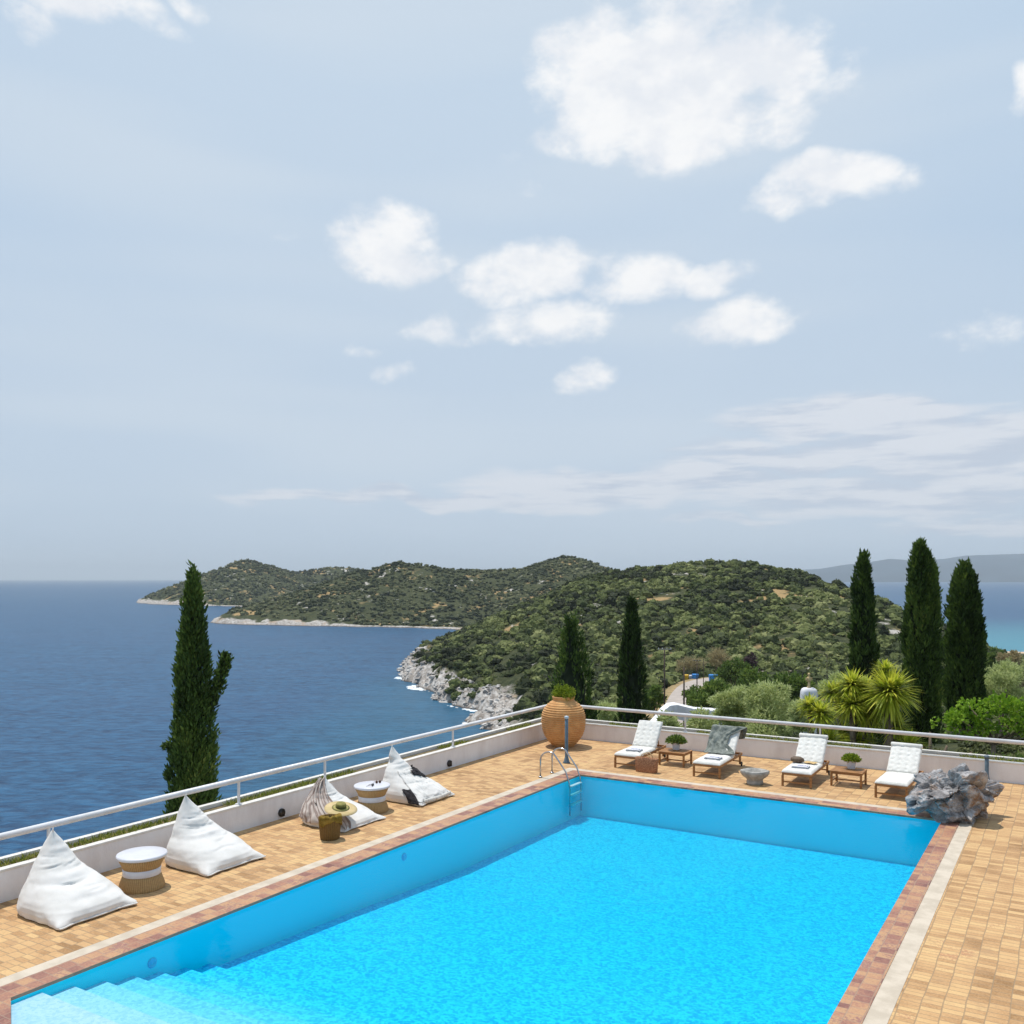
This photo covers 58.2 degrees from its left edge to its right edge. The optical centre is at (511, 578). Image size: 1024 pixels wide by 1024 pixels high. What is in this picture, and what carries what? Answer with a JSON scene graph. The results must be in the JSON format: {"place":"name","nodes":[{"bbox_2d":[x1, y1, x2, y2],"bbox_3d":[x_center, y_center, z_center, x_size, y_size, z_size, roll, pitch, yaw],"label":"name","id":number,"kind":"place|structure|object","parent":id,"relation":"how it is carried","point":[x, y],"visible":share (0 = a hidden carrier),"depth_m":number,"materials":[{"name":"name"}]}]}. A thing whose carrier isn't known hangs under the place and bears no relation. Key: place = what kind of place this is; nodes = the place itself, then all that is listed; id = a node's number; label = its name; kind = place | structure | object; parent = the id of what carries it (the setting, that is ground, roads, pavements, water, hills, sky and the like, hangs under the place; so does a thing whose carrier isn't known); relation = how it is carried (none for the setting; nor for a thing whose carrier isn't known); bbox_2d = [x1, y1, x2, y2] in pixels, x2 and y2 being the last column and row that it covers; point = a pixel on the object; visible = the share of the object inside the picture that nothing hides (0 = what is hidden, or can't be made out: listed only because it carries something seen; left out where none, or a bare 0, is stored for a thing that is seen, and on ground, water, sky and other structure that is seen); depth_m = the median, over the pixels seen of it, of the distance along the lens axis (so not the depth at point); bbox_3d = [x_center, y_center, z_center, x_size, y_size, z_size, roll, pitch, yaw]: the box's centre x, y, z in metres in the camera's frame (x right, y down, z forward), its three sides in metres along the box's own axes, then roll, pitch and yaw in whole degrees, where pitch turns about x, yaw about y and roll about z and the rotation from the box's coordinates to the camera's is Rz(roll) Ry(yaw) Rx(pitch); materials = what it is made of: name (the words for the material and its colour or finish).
{"place":"outdoors","nodes":[
{"label":"outdoors","id":0,"kind":"place"},
{"bbox_2d":[0,580,1023,856],"bbox_3d":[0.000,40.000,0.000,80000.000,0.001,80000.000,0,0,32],"label":"sea","id":1,"kind":"structure","parent":0,"point":[86,700],"depth_m":310.03,"materials":[{"name":"liquid"}]},
{"bbox_2d":[394,677,477,723],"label":"surf foam","id":2,"kind":"object","parent":1,"relation":"on","point":[422,689],"visible":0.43,"depth_m":332.40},
{"bbox_2d":[397,640,514,728],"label":"shore rocks","id":3,"kind":"object","parent":1,"relation":"in","point":[488,690],"visible":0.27,"depth_m":297.91,"materials":[{"name":"stone"}]},
{"bbox_2d":[0,739,1023,1023],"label":"terrace paving","id":4,"kind":"structure","parent":0,"point":[968,965],"depth_m":15.40,"materials":[{"name":"tile"}]},
{"bbox_2d":[16,828,137,929],"bbox_3d":[-6.648,4.426,13.914,1.410,1.164,1.300,0,0,32],"label":"bean bag","id":5,"kind":"object","parent":4,"relation":"on","point":[64,887],"visible":1,"depth_m":13.71,"materials":[{"name":"white fabric"}]},
{"bbox_2d":[116,846,167,893],"bbox_3d":[-6.005,4.722,14.926,0.784,0.556,0.784,0,0,32],"label":"drum table","id":6,"kind":"object","parent":4,"relation":"on","point":[141,871],"visible":1,"depth_m":14.68,"materials":[{"name":"wicker"}]},
{"bbox_2d":[165,794,265,876],"bbox_3d":[-5.324,4.421,16.260,1.423,1.176,1.293,0,0,32],"label":"bean bag","id":7,"kind":"object","parent":4,"relation":"on","point":[200,842],"visible":0.98,"depth_m":16.02,"materials":[{"name":"white fabric"}]},
{"bbox_2d":[318,814,340,840],"bbox_3d":[-3.505,4.790,17.708,0.456,0.420,0.456,0,0,32],"label":"basket","id":8,"kind":"object","parent":4,"relation":"on","point":[330,832],"visible":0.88,"depth_m":17.54,"materials":[{"name":"wicker"}]},
{"bbox_2d":[319,813,341,827],"bbox_3d":[-3.452,4.624,17.582,0.443,0.219,0.234,0,0,-24],"label":"cloth","id":9,"kind":"object","parent":8,"relation":"on","point":[324,820],"visible":1,"depth_m":17.49,"materials":[{"name":"yellow fabric"}]},
{"bbox_2d":[302,776,385,832],"bbox_3d":[-3.555,4.556,18.960,1.421,0.906,1.305,0,0,32],"label":"bean bag","id":10,"kind":"object","parent":4,"relation":"on","point":[362,815],"visible":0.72,"depth_m":18.94,"materials":[{"name":"white fabric"}]},
{"bbox_2d":[299,777,350,829],"bbox_3d":[-3.779,4.538,18.516,0.638,0.834,1.364,0,0,-38],"label":"throw","id":11,"kind":"object","parent":10,"relation":"on","point":[317,799],"visible":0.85,"depth_m":18.72,"materials":[{"name":"fabric"}]},
{"bbox_2d":[324,801,356,815],"bbox_3d":[-3.404,4.518,18.293,0.650,0.128,0.650,14,13,31],"label":"straw hat","id":12,"kind":"object","parent":10,"relation":"on","point":[343,808],"visible":0.98,"depth_m":18.23,"materials":[{"name":"beige wicker"}]},
{"bbox_2d":[354,781,389,813],"bbox_3d":[-3.025,4.722,19.879,0.784,0.556,0.784,0,0,32],"label":"drum table","id":13,"kind":"object","parent":4,"relation":"on","point":[373,798],"visible":0.88,"depth_m":19.62,"materials":[{"name":"wicker"}]},
{"bbox_2d":[382,745,454,805],"bbox_3d":[-2.230,4.415,21.013,1.423,1.184,1.298,0,0,32],"label":"bean bag","id":14,"kind":"object","parent":4,"relation":"on","point":[393,778],"visible":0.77,"depth_m":20.77,"materials":[{"name":"white fabric"}]},
{"bbox_2d":[402,789,418,805],"bbox_3d":[-2.230,4.814,20.283,0.147,0.296,0.550,0,0,-40],"label":"towel","id":15,"kind":"object","parent":14,"relation":"hanging from","point":[410,796],"visible":1,"depth_m":20.27,"materials":[{"name":"grey fabric"}]},
{"bbox_2d":[398,768,450,802],"bbox_3d":[-2.054,4.654,20.854,0.958,0.640,1.156,0,0,32],"label":"blanket","id":16,"kind":"object","parent":14,"relation":"on","point":[421,787],"visible":1,"depth_m":20.72,"materials":[{"name":"white fabric"}]},
{"bbox_2d":[411,765,426,776],"bbox_3d":[-2.185,4.420,21.103,0.374,0.276,0.339,0,0,32],"label":"cloth","id":17,"kind":"object","parent":16,"relation":"on","point":[415,771],"visible":1,"depth_m":21.12,"materials":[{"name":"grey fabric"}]},
{"bbox_2d":[11,776,939,1023],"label":"pool basin","id":18,"kind":"object","parent":4,"relation":"in","point":[616,902],"visible":0.84,"depth_m":15.29,"materials":[{"name":"tile"}]},
{"bbox_2d":[148,957,156,967],"bbox_3d":[-4.935,5.270,12.623,0.014,0.140,0.140,0,0,32],"label":"pool inlet","id":19,"kind":"object","parent":18,"relation":"attached to","point":[152,962],"visible":1,"depth_m":12.62,"materials":[{"name":"blue plastic"}]},
{"bbox_2d":[402,853,406,860],"bbox_3d":[-2.030,5.240,17.340,0.014,0.140,0.140,0,0,32],"label":"pool inlet","id":20,"kind":"object","parent":18,"relation":"attached to","point":[404,856],"visible":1,"depth_m":17.34,"materials":[{"name":"blue plastic"}]},
{"bbox_2d":[0,770,959,1023],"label":"pool coping","id":21,"kind":"object","parent":18,"relation":"on","point":[856,1001],"visible":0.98,"depth_m":13.55,"materials":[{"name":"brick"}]},
{"bbox_2d":[0,768,972,1023],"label":"drain kerb","id":22,"kind":"structure","parent":4,"relation":"on","point":[882,1006],"depth_m":13.94,"materials":[{"name":"stone"}]},
{"bbox_2d":[0,717,1023,1018],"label":"parapet wall","id":23,"kind":"structure","parent":4,"relation":"on","point":[98,855],"depth_m":22.73,"materials":[{"name":"white paint"}]},
{"bbox_2d":[278,808,284,816],"bbox_3d":[-4.780,4.870,19.151,0.077,0.176,0.176,0,0,32],"label":"wall light","id":24,"kind":"object","parent":23,"relation":"attached to","point":[281,812],"visible":1,"depth_m":19.10,"materials":[{"name":"metal"}]},
{"bbox_2d":[447,760,451,766],"bbox_3d":[-1.633,4.870,24.260,0.077,0.176,0.176,0,0,32],"label":"wall light","id":25,"kind":"object","parent":23,"relation":"attached to","point":[449,763],"visible":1,"depth_m":24.21,"materials":[{"name":"metal"}]},
{"bbox_2d":[0,704,1023,839],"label":"railing","id":26,"kind":"object","parent":23,"relation":"on","point":[65,821],"visible":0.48,"depth_m":22.40,"materials":[{"name":"white metal"}]},
{"bbox_2d":[0,722,1023,866],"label":"trough grass","id":27,"kind":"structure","parent":23,"relation":"on","point":[107,835],"depth_m":19.32,"materials":[{"name":"green plant"}]},
{"bbox_2d":[929,732,931,749],"bbox_3d":[14.993,6.251,33.000,0.166,1.503,0.166,0,0,-22],"label":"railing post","id":28,"kind":"object","parent":23,"relation":"on","point":[930,742],"visible":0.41,"depth_m":32.96,"materials":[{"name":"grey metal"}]},
{"bbox_2d":[538,748,581,815],"bbox_3d":[1.227,5.085,23.203,0.935,1.530,0.698,0,0,32],"label":"pool ladder","id":29,"kind":"object","parent":4,"relation":"attached to","point":[574,793],"visible":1,"depth_m":23.12,"materials":[{"name":"silver metal"}]},
{"bbox_2d":[541,696,585,747],"bbox_3d":[1.538,4.255,27.497,1.345,1.490,1.333,0,0,32],"label":"terracotta jar","id":30,"kind":"object","parent":4,"relation":"on","point":[556,711],"visible":0.91,"depth_m":27.04,"materials":[{"name":"orange ceramic"}]},
{"bbox_2d":[550,683,575,700],"bbox_3d":[1.528,3.488,27.502,0.840,0.725,0.743,0,0,32],"label":"potted shrub","id":31,"kind":"object","parent":30,"relation":"in","point":[565,691],"visible":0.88,"depth_m":27.35,"materials":[{"name":"green plant"}]},
{"bbox_2d":[563,716,569,763],"bbox_3d":[1.481,4.359,24.984,0.200,1.282,0.200,0,0,32],"label":"shower post","id":32,"kind":"object","parent":4,"relation":"on","point":[566,758],"visible":1,"depth_m":24.94,"materials":[{"name":"silver metal"}]},
{"bbox_2d":[614,720,665,767],"bbox_3d":[3.519,4.483,25.099,0.778,1.034,2.065,0,0,30],"label":"sun lounger","id":33,"kind":"object","parent":4,"relation":"on","point":[647,735],"visible":0.84,"depth_m":25.34,"materials":[{"name":"white fabric"}]},
{"bbox_2d":[626,747,642,751],"bbox_3d":[3.262,4.553,24.557,0.400,0.054,0.300,0,0,26],"label":"folded towel","id":34,"kind":"object","parent":33,"relation":"on","point":[634,749],"visible":1,"depth_m":24.47,"materials":[{"name":"white fabric"}]},
{"bbox_2d":[635,752,657,773],"bbox_3d":[3.483,4.750,23.810,0.620,0.499,0.240,0,0,34],"label":"woven bag","id":35,"kind":"object","parent":4,"relation":"on","point":[643,764],"visible":1,"depth_m":23.71,"materials":[{"name":"wicker"}]},
{"bbox_2d":[658,748,692,767],"bbox_3d":[4.405,4.815,24.792,0.740,0.370,0.620,0,0,32],"label":"coffee table","id":36,"kind":"object","parent":4,"relation":"on","point":[667,752],"visible":1,"depth_m":24.71,"materials":[{"name":"brown wood"}]},
{"bbox_2d":[665,734,687,749],"bbox_3d":[4.449,4.407,24.917,0.630,0.446,0.645,0,0,32],"label":"potted plant","id":37,"kind":"object","parent":36,"relation":"on","point":[675,740],"visible":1,"depth_m":24.82,"materials":[{"name":"green plant"}]},
{"bbox_2d":[693,731,742,778],"bbox_3d":[5.390,4.510,24.018,0.778,0.979,2.065,0,0,30],"label":"sun lounger","id":38,"kind":"object","parent":4,"relation":"on","point":[726,759],"visible":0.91,"depth_m":23.50,"materials":[{"name":"white fabric"}]},
{"bbox_2d":[704,755,722,759],"bbox_3d":[5.130,4.553,23.453,0.400,0.054,0.300,0,0,36],"label":"folded towel","id":39,"kind":"object","parent":38,"relation":"on","point":[712,757],"visible":1,"depth_m":23.38,"materials":[{"name":"white fabric"}]},
{"bbox_2d":[704,724,746,754],"bbox_3d":[5.666,4.258,24.410,0.931,0.636,1.056,0,0,32],"label":"throw","id":40,"kind":"object","parent":38,"relation":"on","point":[718,739],"visible":0.99,"depth_m":24.48,"materials":[{"name":"grey fabric"}]},
{"bbox_2d":[740,768,769,785],"bbox_3d":[5.920,4.832,22.427,0.583,0.335,0.583,0,0,-33],"label":"stone bowl","id":41,"kind":"object","parent":4,"relation":"on","point":[755,776],"visible":1,"depth_m":22.27,"materials":[{"name":"stone"}]},
{"bbox_2d":[781,733,829,788],"bbox_3d":[7.334,4.491,22.927,0.778,1.018,2.065,0,0,31],"label":"sun lounger","id":42,"kind":"object","parent":4,"relation":"on","point":[811,747],"visible":0.86,"depth_m":23.17,"materials":[{"name":"white fabric"}]},
{"bbox_2d":[791,756,803,762],"bbox_3d":[7.119,4.503,22.963,0.336,0.135,0.268,0,0,32],"label":"pouch","id":43,"kind":"object","parent":42,"relation":"on","point":[797,759],"visible":1,"depth_m":22.87,"materials":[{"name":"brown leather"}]},
{"bbox_2d":[791,764,809,768],"bbox_3d":[7.018,4.553,22.361,0.400,0.054,0.300,0,0,29],"label":"folded towel","id":44,"kind":"object","parent":42,"relation":"on","point":[802,766],"visible":1,"depth_m":22.30,"materials":[{"name":"white fabric"}]},
{"bbox_2d":[830,766,866,788],"bbox_3d":[8.163,4.815,22.313,0.740,0.370,0.620,0,0,32],"label":"coffee table","id":45,"kind":"object","parent":4,"relation":"on","point":[837,770],"visible":1,"depth_m":22.23,"materials":[{"name":"brown wood"}]},
{"bbox_2d":[841,752,861,768],"bbox_3d":[8.276,4.433,22.439,0.524,0.394,0.500,0,0,32],"label":"potted plant","id":46,"kind":"object","parent":45,"relation":"on","point":[851,759],"visible":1,"depth_m":22.35,"materials":[{"name":"green plant"}]},
{"bbox_2d":[874,742,923,800],"bbox_3d":[9.149,4.496,21.691,0.778,1.009,2.065,0,0,34],"label":"sun lounger","id":47,"kind":"object","parent":4,"relation":"on","point":[903,764],"visible":0.95,"depth_m":21.89,"materials":[{"name":"white fabric"}]},
{"bbox_2d":[905,763,1003,823],"bbox_3d":[9.149,4.393,19.299,1.597,1.214,2.000,0,0,45],"label":"boulder","id":48,"kind":"object","parent":4,"relation":"on","point":[962,792],"visible":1,"depth_m":18.87,"materials":[{"name":"grey stone"}]},
{"bbox_2d":[984,755,989,779],"bbox_3d":[11.664,4.664,22.600,0.200,0.672,0.200,0,0,32],"label":"metal post","id":49,"kind":"object","parent":4,"relation":"on","point":[986,757],"visible":0.58,"depth_m":22.56,"materials":[{"name":"grey metal"}]},
{"bbox_2d":[0,0,1023,579],"label":"sky","id":50,"kind":"structure","parent":0,"point":[295,285],"materials":[{"name":"blue"}]},
{"bbox_2d":[136,558,1023,755],"bbox_3d":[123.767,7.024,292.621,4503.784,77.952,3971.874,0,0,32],"label":"hills","id":51,"kind":"structure","parent":0,"point":[508,683],"depth_m":807.61,"materials":[{"name":"green plant"}]},
{"bbox_2d":[159,560,234,813],"bbox_3d":[-7.118,4.177,20.572,1.493,9.246,1.418,0,0,32],"label":"cypress","id":52,"kind":"object","parent":51,"relation":"on","point":[192,748],"visible":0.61,"depth_m":20.38,"materials":[{"name":"green plant"}]},
{"bbox_2d":[144,558,371,604],"bbox_3d":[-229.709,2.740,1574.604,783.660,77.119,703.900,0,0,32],"label":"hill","id":53,"kind":"structure","parent":51,"relation":"on","point":[166,593],"depth_m":1506.98,"materials":[{"name":"green plant"}]},
{"bbox_2d":[226,554,613,626],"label":"maquis headland","id":54,"kind":"structure","parent":51,"relation":"on","point":[592,566],"depth_m":870.53,"materials":[{"name":"green plant"}]},
{"bbox_2d":[547,609,600,719],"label":"cypress","id":55,"kind":"object","parent":51,"relation":"on","point":[571,671],"visible":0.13,"depth_m":46.73,"materials":[{"name":"green plant"}]},
{"bbox_2d":[596,699,617,720],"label":"olive tree","id":56,"kind":"object","parent":51,"relation":"on","point":[604,715],"visible":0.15,"depth_m":61.71,"materials":[{"name":"green plant"}]},
{"bbox_2d":[612,595,650,723],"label":"cypress","id":57,"kind":"object","parent":51,"relation":"on","point":[631,676],"visible":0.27,"depth_m":54.65,"materials":[{"name":"green plant"}]},
{"bbox_2d":[655,709,683,727],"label":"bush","id":58,"kind":"object","parent":51,"relation":"on","point":[671,721],"visible":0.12,"depth_m":51.57,"materials":[{"name":"green plant"}]},
{"bbox_2d":[650,702,721,724],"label":"curved wall","id":59,"kind":"structure","parent":51,"relation":"on","point":[676,707],"depth_m":76.73,"materials":[{"name":"white paint"}]},
{"bbox_2d":[675,655,706,672],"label":"dry tree","id":60,"kind":"object","parent":51,"relation":"on","point":[693,665],"visible":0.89,"depth_m":253.70,"materials":[{"name":"beige plant"}]},
{"bbox_2d":[683,705,723,729],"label":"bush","id":61,"kind":"object","parent":51,"relation":"on","point":[702,723],"visible":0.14,"depth_m":55.70,"materials":[{"name":"green plant"}]},
{"bbox_2d":[681,677,735,707],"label":"bush","id":62,"kind":"object","parent":51,"relation":"on","point":[695,696],"visible":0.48,"depth_m":116.87,"materials":[{"name":"green plant"}]},
{"bbox_2d":[643,671,789,725],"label":"road verge","id":63,"kind":"structure","parent":51,"relation":"on","point":[670,690],"depth_m":197.81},
{"bbox_2d":[644,685,667,715],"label":"bush","id":64,"kind":"object","parent":63,"relation":"on","point":[656,697],"visible":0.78,"depth_m":124.63,"materials":[{"name":"green plant"}]},
{"bbox_2d":[658,648,671,704],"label":"utility pole","id":65,"kind":"object","parent":63,"relation":"on","point":[664,649],"visible":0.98,"depth_m":119.90,"materials":[{"name":"brown wood"}]},
{"bbox_2d":[683,667,684,727],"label":"utility pole","id":66,"kind":"object","parent":63,"relation":"on","point":[683,688],"visible":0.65,"depth_m":104.93,"materials":[{"name":"brown wood"}]},
{"bbox_2d":[692,674,697,678],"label":"recycling bin","id":67,"kind":"object","parent":63,"relation":"on","point":[694,676],"visible":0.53,"depth_m":237.46,"materials":[{"name":"blue plastic"}]},
{"bbox_2d":[704,646,731,669],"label":"dry tree","id":68,"kind":"object","parent":51,"relation":"on","point":[716,656],"visible":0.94,"depth_m":261.05,"materials":[{"name":"beige plant"}]},
{"bbox_2d":[705,682,750,726],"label":"olive tree","id":69,"kind":"object","parent":51,"relation":"on","point":[732,706],"visible":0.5,"depth_m":61.69,"materials":[{"name":"green plant"}]},
{"bbox_2d":[712,656,753,685],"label":"pine tree","id":70,"kind":"object","parent":51,"relation":"on","point":[727,670],"visible":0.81,"depth_m":183.94,"materials":[{"name":"green plant"}]},
{"bbox_2d":[728,665,771,697],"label":"bush","id":71,"kind":"object","parent":51,"relation":"on","point":[747,676],"visible":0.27,"depth_m":126.98,"materials":[{"name":"green plant"}]},
{"bbox_2d":[740,651,760,671],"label":"shrub","id":72,"kind":"object","parent":51,"relation":"on","point":[751,658],"visible":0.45,"depth_m":203.91,"materials":[{"name":"purple plant"}]},
{"bbox_2d":[741,679,797,736],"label":"olive tree","id":73,"kind":"object","parent":51,"relation":"on","point":[762,704],"visible":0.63,"depth_m":57.56,"materials":[{"name":"green plant"}]},
{"bbox_2d":[528,679,1022,743],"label":"maquis","id":74,"kind":"object","parent":51,"relation":"on","point":[612,697],"visible":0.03,"depth_m":133.31,"materials":[{"name":"green plant"}]},
{"bbox_2d":[764,670,817,701],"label":"bush","id":75,"kind":"object","parent":51,"relation":"on","point":[797,686],"visible":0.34,"depth_m":118.29,"materials":[{"name":"green plant"}]},
{"bbox_2d":[785,695,807,734],"bbox_3d":[12.313,10.438,39.069,2.322,11.001,1.981,0,0,0],"label":"olive tree","id":76,"kind":"object","parent":51,"relation":"on","point":[792,708],"visible":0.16,"depth_m":38.93,"materials":[{"name":"green plant"}]},
{"bbox_2d":[800,673,817,733],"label":"shrine","id":77,"kind":"object","parent":51,"relation":"on","point":[807,690],"visible":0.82,"depth_m":43.77,"materials":[{"name":"white paint"}]},
{"bbox_2d":[796,692,850,741],"bbox_3d":[10.014,5.482,29.560,1.808,3.660,1.520,0,0,0],"label":"yucca","id":78,"kind":"object","parent":51,"relation":"on","point":[815,708],"visible":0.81,"depth_m":29.43,"materials":[{"name":"green plant"}]},
{"bbox_2d":[817,671,847,740],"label":"olive tree","id":79,"kind":"object","parent":51,"relation":"on","point":[833,676],"visible":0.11,"depth_m":59.80,"materials":[{"name":"green plant"}]},
{"bbox_2d":[814,667,883,744],"bbox_3d":[11.940,5.129,31.548,2.736,4.388,2.387,0,0,0],"label":"yucca","id":80,"kind":"object","parent":51,"relation":"on","point":[853,710],"visible":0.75,"depth_m":31.30,"materials":[{"name":"green plant"}]},
{"bbox_2d":[842,548,883,745],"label":"cypress","id":81,"kind":"object","parent":51,"relation":"on","point":[864,649],"visible":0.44,"depth_m":44.69,"materials":[{"name":"green plant"}]},
{"bbox_2d":[856,658,935,749],"bbox_3d":[12.601,4.970,30.498,2.355,4.706,2.427,0,0,0],"label":"yucca","id":82,"kind":"object","parent":51,"relation":"on","point":[890,697],"visible":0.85,"depth_m":30.28,"materials":[{"name":"green plant"}]},
{"bbox_2d":[898,536,945,748],"bbox_3d":[16.912,2.803,37.989,1.698,9.193,1.813,0,0,-39],"label":"cypress","id":83,"kind":"object","parent":51,"relation":"on","point":[921,638],"visible":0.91,"depth_m":37.60,"materials":[{"name":"green plant"}]},
{"bbox_2d":[942,556,988,740],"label":"cypress","id":84,"kind":"object","parent":51,"relation":"on","point":[964,637],"visible":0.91,"depth_m":41.50,"materials":[{"name":"green plant"}]},
{"bbox_2d":[929,689,1023,755],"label":"fig tree","id":85,"kind":"object","parent":51,"relation":"on","point":[1014,721],"visible":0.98,"depth_m":33.87,"materials":[{"name":"green plant"}]},
{"bbox_2d":[932,733,1023,757],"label":"undergrowth","id":86,"kind":"object","parent":51,"relation":"on","point":[979,747],"visible":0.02,"depth_m":57.41,"materials":[{"name":"green plant"}]},
{"bbox_2d":[950,750,1023,757],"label":"hedge","id":87,"kind":"object","parent":51,"relation":"on","point":[1017,756],"visible":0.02,"depth_m":30.94,"materials":[{"name":"green plant"}]},
{"bbox_2d":[984,646,1004,694],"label":"round tree","id":88,"kind":"object","parent":51,"relation":"on","point":[991,655],"visible":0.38,"depth_m":174.82,"materials":[{"name":"green plant"}]},
{"bbox_2d":[983,656,1023,736],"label":"olive tree","id":89,"kind":"object","parent":51,"relation":"on","point":[1010,677],"visible":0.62,"depth_m":73.69,"materials":[{"name":"green plant"}]},
{"bbox_2d":[995,649,1023,691],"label":"brown tree","id":90,"kind":"object","parent":51,"relation":"on","point":[1015,657],"visible":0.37,"depth_m":149.28,"materials":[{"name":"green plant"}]},
{"bbox_2d":[412,558,1023,723],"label":"maquis hill","id":91,"kind":"structure","parent":0,"point":[543,635],"depth_m":332.29,"materials":[{"name":"green plant"}]},
{"bbox_2d":[666,670,790,725],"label":"road","id":92,"kind":"structure","parent":0,"point":[675,696],"depth_m":188.89,"materials":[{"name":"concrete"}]},
{"bbox_2d":[804,554,1023,581],"bbox_3d":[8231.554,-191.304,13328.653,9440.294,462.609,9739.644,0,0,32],"label":"mountains","id":93,"kind":"structure","parent":0,"point":[1000,568],"depth_m":11619.17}
]}

